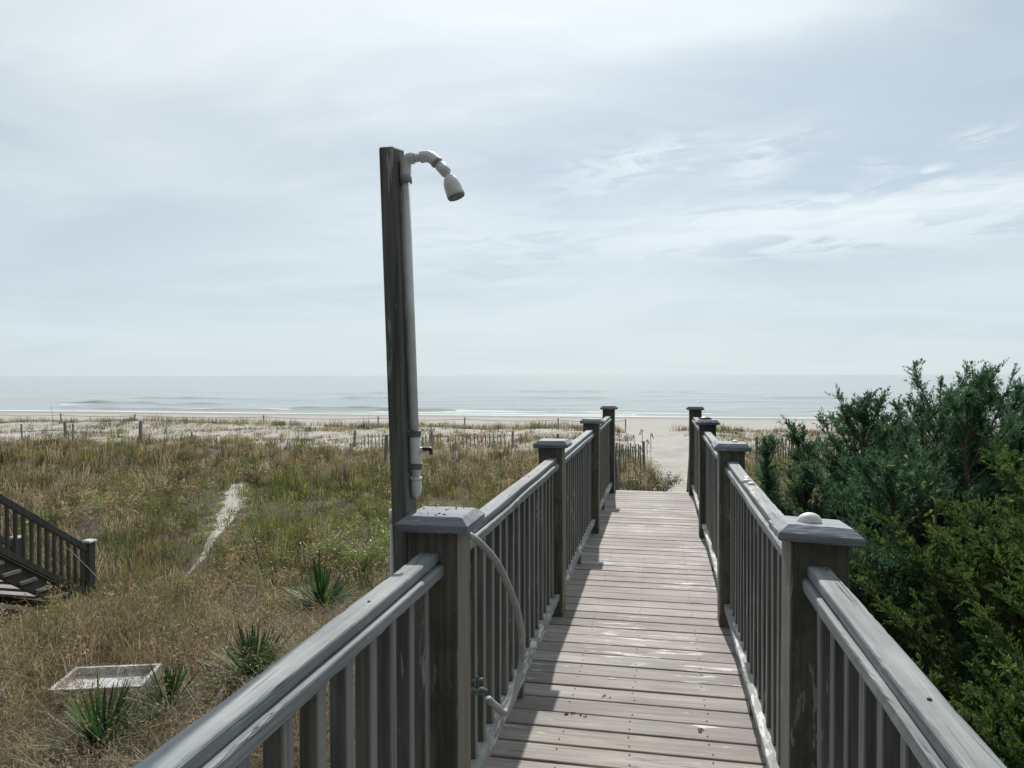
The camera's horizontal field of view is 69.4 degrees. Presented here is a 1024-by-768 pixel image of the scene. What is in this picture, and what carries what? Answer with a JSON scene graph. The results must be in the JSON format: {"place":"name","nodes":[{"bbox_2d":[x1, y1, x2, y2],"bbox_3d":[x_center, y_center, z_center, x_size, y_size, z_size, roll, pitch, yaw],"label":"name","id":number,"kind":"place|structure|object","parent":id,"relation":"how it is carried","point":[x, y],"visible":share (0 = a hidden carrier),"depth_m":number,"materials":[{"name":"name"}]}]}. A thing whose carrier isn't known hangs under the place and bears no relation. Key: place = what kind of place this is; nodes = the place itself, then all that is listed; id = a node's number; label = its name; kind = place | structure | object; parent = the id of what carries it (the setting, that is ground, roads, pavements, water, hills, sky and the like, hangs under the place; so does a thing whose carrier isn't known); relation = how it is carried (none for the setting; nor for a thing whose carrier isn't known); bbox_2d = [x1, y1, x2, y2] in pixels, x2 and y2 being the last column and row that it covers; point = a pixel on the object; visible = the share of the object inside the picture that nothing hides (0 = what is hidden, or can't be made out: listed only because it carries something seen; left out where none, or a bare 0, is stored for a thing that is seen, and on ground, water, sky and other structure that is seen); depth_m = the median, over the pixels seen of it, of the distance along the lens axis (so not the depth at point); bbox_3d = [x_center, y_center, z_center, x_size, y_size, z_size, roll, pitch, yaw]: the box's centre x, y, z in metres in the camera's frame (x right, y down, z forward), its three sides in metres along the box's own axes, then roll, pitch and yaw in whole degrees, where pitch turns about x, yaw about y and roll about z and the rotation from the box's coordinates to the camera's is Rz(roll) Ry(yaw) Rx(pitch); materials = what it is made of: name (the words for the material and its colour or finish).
{"place":"outdoors","nodes":[
{"label":"outdoors","id":0,"kind":"place"},
{"bbox_2d":[185,483,250,575],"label":"path","id":1,"kind":"structure","parent":0,"point":[230,499],"depth_m":17.30,"materials":[{"name":"beige sand"}]},
{"bbox_2d":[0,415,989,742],"bbox_3d":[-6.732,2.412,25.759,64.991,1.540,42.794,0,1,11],"label":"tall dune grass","id":2,"kind":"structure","parent":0,"point":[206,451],"depth_m":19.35,"materials":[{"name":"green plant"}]},
{"bbox_2d":[0,411,999,767],"bbox_3d":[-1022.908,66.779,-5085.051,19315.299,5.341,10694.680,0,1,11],"label":"ground","id":3,"kind":"structure","parent":0,"point":[648,423],"depth_m":34.19,"materials":[{"name":"beige sand"}]},
{"bbox_2d":[0,493,97,603],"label":"wooden stairs","id":4,"kind":"structure","parent":3,"relation":"on","point":[20,574],"depth_m":10.31,"materials":[{"name":"grey wood"}]},
{"bbox_2d":[26,463,94,476],"bbox_3d":[-13.351,2.670,21.838,1.822,0.711,1.149,0,1,-26],"label":"twiggy shrub","id":5,"kind":"object","parent":3,"relation":"on","point":[68,470],"visible":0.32,"depth_m":22.05,"materials":[{"name":"green plant"}]},
{"bbox_2d":[63,421,66,439],"bbox_3d":[-21.357,2.463,35.343,0.154,1.343,0.100,0,1,11],"label":"fence post","id":6,"kind":"object","parent":3,"relation":"on","point":[65,426],"visible":0.5,"depth_m":35.30,"materials":[{"name":"grey wood"}]},
{"bbox_2d":[72,423,73,440],"bbox_3d":[-21.651,2.539,36.443,0.073,1.190,0.070,0,1,11],"label":"fence post","id":7,"kind":"object","parent":3,"relation":"on","point":[72,430],"visible":0.56,"depth_m":36.41,"materials":[{"name":"grey wood"}]},
{"bbox_2d":[64,545,102,586],"bbox_3d":[-6.138,2.659,10.654,0.041,0.864,0.809,0,1,9],"label":"dead stalk","id":8,"kind":"object","parent":3,"relation":"on","point":[85,565],"visible":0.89,"depth_m":10.65,"materials":[{"name":"brown plant"}]},
{"bbox_2d":[21,671,175,767],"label":"yucca","id":9,"kind":"object","parent":3,"relation":"on","point":[94,730],"visible":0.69,"depth_m":6.18,"materials":[{"name":"green plant"}]},
{"bbox_2d":[47,663,161,704],"bbox_3d":[-4.035,2.981,7.363,0.855,0.140,0.571,0,1,-6],"label":"wooden tray","id":10,"kind":"object","parent":3,"relation":"on","point":[107,670],"visible":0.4,"depth_m":7.45,"materials":[{"name":"white wood"}]},
{"bbox_2d":[138,421,142,441],"bbox_3d":[-17.340,2.394,34.488,0.171,1.367,0.120,0,1,11],"label":"fence post","id":11,"kind":"object","parent":3,"relation":"on","point":[140,427],"visible":0.58,"depth_m":34.43,"materials":[{"name":"grey wood"}]},
{"bbox_2d":[118,662,209,724],"bbox_3d":[-3.157,2.880,6.853,0.904,0.639,0.815,1,1,43],"label":"yucca","id":12,"kind":"object","parent":3,"relation":"on","point":[170,685],"visible":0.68,"depth_m":6.83,"materials":[{"name":"green plant"}]},
{"bbox_2d":[157,463,200,475],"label":"twiggy shrub","id":13,"kind":"object","parent":3,"relation":"on","point":[198,469],"visible":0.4,"depth_m":22.31,"materials":[{"name":"green plant"}]},
{"bbox_2d":[0,593,366,767],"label":"curly grass","id":14,"kind":"structure","parent":3,"relation":"on","point":[150,751],"depth_m":6.10,"materials":[{"name":"plant"}]},
{"bbox_2d":[0,518,389,767],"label":"grass","id":15,"kind":"structure","parent":3,"relation":"on","point":[203,546],"depth_m":9.01,"materials":[{"name":"plant"}]},
{"bbox_2d":[198,619,294,697],"bbox_3d":[-2.626,2.839,7.534,1.263,0.938,1.139,-1,1,-37],"label":"yucca","id":16,"kind":"object","parent":3,"relation":"on","point":[250,657],"visible":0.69,"depth_m":7.53,"materials":[{"name":"green plant"}]},
{"bbox_2d":[233,468,272,485],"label":"twiggy shrub","id":17,"kind":"object","parent":3,"relation":"on","point":[254,477],"visible":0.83,"depth_m":20.55,"materials":[{"name":"green plant"}]},
{"bbox_2d":[250,524,262,572],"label":"dead stalk","id":18,"kind":"object","parent":3,"relation":"on","point":[256,549],"visible":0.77,"depth_m":11.71,"materials":[{"name":"brown plant"}]},
{"bbox_2d":[286,618,326,645],"bbox_3d":[-2.279,2.920,8.280,0.903,0.620,0.903,0,1,-13],"label":"yucca","id":19,"kind":"object","parent":3,"relation":"on","point":[305,631],"visible":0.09,"depth_m":8.36,"materials":[{"name":"green plant"}]},
{"bbox_2d":[6,413,625,431],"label":"rope fence","id":20,"kind":"object","parent":3,"relation":"on","point":[378,418],"visible":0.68,"depth_m":57.49,"materials":[{"name":"grey wood"}]},
{"bbox_2d":[276,559,367,615],"bbox_3d":[-2.638,2.842,10.184,1.365,0.883,1.316,1,1,45],"label":"yucca","id":21,"kind":"object","parent":3,"relation":"on","point":[322,582],"visible":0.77,"depth_m":10.18,"materials":[{"name":"green plant"}]},
{"bbox_2d":[299,518,389,570],"bbox_3d":[-2.422,2.736,12.205,1.699,0.844,1.733,0,1,41],"label":"leafy shrub","id":22,"kind":"object","parent":3,"relation":"on","point":[370,551],"visible":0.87,"depth_m":12.12,"materials":[{"name":"green plant"}]},
{"bbox_2d":[384,434,387,463],"bbox_3d":[-4.593,2.521,26.934,0.154,1.358,0.110,0,1,11],"label":"fence post","id":23,"kind":"object","parent":3,"relation":"on","point":[385,446],"visible":0.58,"depth_m":26.88,"materials":[{"name":"grey wood"}]},
{"bbox_2d":[379,146,464,576],"bbox_3d":[-0.262,1.222,2.274,0.251,3.903,0.117,0,1,11],"label":"outdoor shower","id":24,"kind":"object","parent":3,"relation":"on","point":[406,449],"visible":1,"depth_m":2.22,"materials":[{"name":"grey wood"}]},
{"bbox_2d":[353,430,513,447],"bbox_3d":[-3.541,2.520,32.497,7.427,1.013,0.121,0,1,13],"label":"sand fence","id":25,"kind":"object","parent":3,"relation":"on","point":[431,438],"visible":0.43,"depth_m":32.33,"materials":[{"name":"grey wood"}]},
{"bbox_2d":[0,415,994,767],"bbox_3d":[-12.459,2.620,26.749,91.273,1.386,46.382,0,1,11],"label":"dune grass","id":26,"kind":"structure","parent":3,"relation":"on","point":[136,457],"depth_m":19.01,"materials":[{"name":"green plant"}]},
{"bbox_2d":[0,413,996,432],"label":"crest grass","id":27,"kind":"structure","parent":3,"relation":"on","point":[223,422],"depth_m":46.11,"materials":[{"name":"green plant"}]},
{"bbox_2d":[0,419,1000,463],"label":"sand tufts","id":28,"kind":"object","parent":3,"relation":"on","point":[747,440],"visible":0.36,"depth_m":38.89,"materials":[{"name":"beige sand"}]},
{"bbox_2d":[0,446,1004,767],"bbox_3d":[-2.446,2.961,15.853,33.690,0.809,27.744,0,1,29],"label":"matted grass","id":29,"kind":"structure","parent":3,"relation":"on","point":[112,535],"depth_m":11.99,"materials":[{"name":"plant"}]},
{"bbox_2d":[556,434,644,471],"bbox_3d":[3.123,2.544,26.214,3.236,1.474,0.142,0,1,21],"label":"sand fence","id":30,"kind":"object","parent":3,"relation":"on","point":[622,448],"visible":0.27,"depth_m":25.80,"materials":[{"name":"grey wood"}]},
{"bbox_2d":[485,490,766,767],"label":"boardwalk","id":31,"kind":"structure","parent":3,"relation":"on","point":[639,637],"depth_m":3.81,"materials":[{"name":"grey wood"}]},
{"bbox_2d":[133,405,619,767],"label":"railing","id":32,"kind":"object","parent":31,"relation":"attached to","point":[426,634],"visible":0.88,"depth_m":2.13,"materials":[{"name":"grey wood"}]},
{"bbox_2d":[471,676,487,695],"bbox_3d":[-0.121,0.992,2.415,0.097,0.074,0.026,-1,1,-37],"label":"water spigot","id":33,"kind":"object","parent":32,"relation":"attached to","point":[477,690],"visible":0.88,"depth_m":2.41,"materials":[{"name":"green metal"}]},
{"bbox_2d":[470,532,525,716],"bbox_3d":[-0.050,0.798,2.493,0.046,0.664,0.353,0,1,36],"label":"garden hose","id":34,"kind":"object","parent":32,"relation":"attached to","point":[496,562],"visible":0.92,"depth_m":2.55,"materials":[{"name":"grey rubber"}]},
{"bbox_2d":[414,505,703,731],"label":"leaf litter","id":35,"kind":"object","parent":31,"relation":"on","point":[564,713],"visible":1,"depth_m":3.12,"materials":[{"name":"brown plant"}]},
{"bbox_2d":[686,406,1006,767],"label":"railing","id":36,"kind":"object","parent":31,"relation":"attached to","point":[834,676],"visible":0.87,"depth_m":1.99,"materials":[{"name":"grey wood"}]},
{"bbox_2d":[699,417,711,419],"bbox_3d":[1.794,0.317,6.860,0.124,0.026,0.087,0,1,6],"label":"seashell","id":37,"kind":"object","parent":36,"relation":"on","point":[705,418],"visible":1,"depth_m":6.83,"materials":[{"name":"white"}]},
{"bbox_2d":[741,479,752,482],"bbox_3d":[1.130,0.463,3.553,0.054,0.017,0.044,0,1,0],"label":"seashell","id":38,"kind":"object","parent":36,"relation":"on","point":[746,480],"visible":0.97,"depth_m":3.54,"materials":[{"name":"white"}]},
{"bbox_2d":[797,512,821,523],"bbox_3d":[0.823,0.370,2.046,0.070,0.030,0.061,0,1,-12],"label":"seashell","id":39,"kind":"object","parent":36,"relation":"on","point":[810,518],"visible":0.99,"depth_m":2.02,"materials":[{"name":"white"}]},
{"bbox_2d":[626,437,629,489],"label":"sea oats","id":40,"kind":"object","parent":3,"relation":"on","point":[628,449],"visible":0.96,"depth_m":19.79,"materials":[{"name":"beige plant"}]},
{"bbox_2d":[639,447,642,490],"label":"sea oats","id":41,"kind":"object","parent":3,"relation":"on","point":[640,468],"visible":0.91,"depth_m":16.77,"materials":[{"name":"beige plant"}]},
{"bbox_2d":[646,440,649,490],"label":"sea oats","id":42,"kind":"object","parent":3,"relation":"on","point":[648,471],"visible":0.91,"depth_m":19.20,"materials":[{"name":"beige plant"}]},
{"bbox_2d":[629,466,684,491],"bbox_3d":[4.030,2.705,20.446,1.561,0.869,1.448,0,1,11],"label":"dune shrub","id":43,"kind":"object","parent":3,"relation":"on","point":[666,487],"visible":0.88,"depth_m":20.30,"materials":[{"name":"green plant"}]},
{"bbox_2d":[748,429,797,515],"bbox_3d":[2.436,1.794,7.089,0.983,2.740,1.037,0,1,11],"label":"cedar tree","id":44,"kind":"object","parent":3,"relation":"on","point":[767,478],"visible":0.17,"depth_m":7.03,"materials":[{"name":"green plant"}]},
{"bbox_2d":[769,414,850,522],"bbox_3d":[2.464,1.722,6.233,1.062,2.933,1.208,0,1,11],"label":"cedar tree","id":45,"kind":"object","parent":3,"relation":"on","point":[802,491],"visible":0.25,"depth_m":6.21,"materials":[{"name":"green plant"}]},
{"bbox_2d":[755,437,956,466],"bbox_3d":[11.385,2.422,24.501,6.417,1.517,0.138,0,1,8],"label":"sand fence","id":46,"kind":"object","parent":3,"relation":"on","point":[756,444],"visible":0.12,"depth_m":24.77,"materials":[{"name":"grey wood"}]},
{"bbox_2d":[814,382,949,657],"bbox_3d":[3.173,1.595,6.581,1.884,3.222,1.733,0,1,11],"label":"cedar tree","id":47,"kind":"object","parent":3,"relation":"on","point":[859,413],"visible":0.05,"depth_m":6.62,"materials":[{"name":"green plant"}]},
{"bbox_2d":[795,443,1014,733],"bbox_3d":[2.638,1.779,5.249,1.742,2.718,2.002,0,1,11],"label":"cedar tree","id":48,"kind":"object","parent":3,"relation":"on","point":[892,577],"visible":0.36,"depth_m":5.00,"materials":[{"name":"green plant"}]},
{"bbox_2d":[812,358,1007,659],"bbox_3d":[3.946,1.476,7.124,2.516,3.462,2.657,0,1,11],"label":"cedar tree","id":49,"kind":"object","parent":3,"relation":"on","point":[837,445],"visible":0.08,"depth_m":7.12,"materials":[{"name":"green plant"}]},
{"bbox_2d":[815,382,1023,692],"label":"cedar tree","id":50,"kind":"object","parent":3,"relation":"on","point":[980,490],"visible":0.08,"depth_m":6.15,"materials":[{"name":"green plant"}]},
{"bbox_2d":[886,454,970,690],"bbox_3d":[2.518,1.788,4.502,0.401,2.712,0.271,0,1,-19],"label":"leafy sapling","id":51,"kind":"object","parent":3,"relation":"on","point":[936,545],"visible":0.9,"depth_m":4.47,"materials":[{"name":"green plant"}]},
{"bbox_2d":[846,362,1023,706],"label":"cedar tree","id":52,"kind":"object","parent":3,"relation":"on","point":[968,398],"visible":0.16,"depth_m":5.72,"materials":[{"name":"green plant"}]},
{"bbox_2d":[849,439,1023,765],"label":"cedar bush","id":53,"kind":"object","parent":3,"relation":"on","point":[1003,556],"visible":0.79,"depth_m":4.09,"materials":[{"name":"green plant"}]},
{"bbox_2d":[910,600,1023,767],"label":"cedar bush","id":54,"kind":"object","parent":3,"relation":"on","point":[1002,743],"visible":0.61,"depth_m":2.54,"materials":[{"name":"green plant"}]},
{"bbox_2d":[915,375,1023,486],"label":"cedar tree","id":55,"kind":"object","parent":3,"relation":"on","point":[1020,444],"visible":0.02,"depth_m":6.58,"materials":[{"name":"green plant"}]},
{"bbox_2d":[930,378,1023,705],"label":"cedar tree","id":56,"kind":"object","parent":3,"relation":"on","point":[1018,395],"visible":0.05,"depth_m":6.09,"materials":[{"name":"green plant"}]},
{"bbox_2d":[0,375,1023,419],"bbox_3d":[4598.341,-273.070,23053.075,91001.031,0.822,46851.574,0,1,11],"label":"sea","id":57,"kind":"structure","parent":0,"point":[759,396],"depth_m":190.79,"materials":[{"name":"liquid"}]},
{"bbox_2d":[0,0,1023,375],"label":"sky","id":58,"kind":"structure","parent":0,"point":[188,187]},
{"bbox_2d":[629,432,687,491],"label":"path","id":59,"kind":"structure","parent":0,"point":[666,448],"depth_m":31.17,"materials":[{"name":"beige sand"}]}
]}

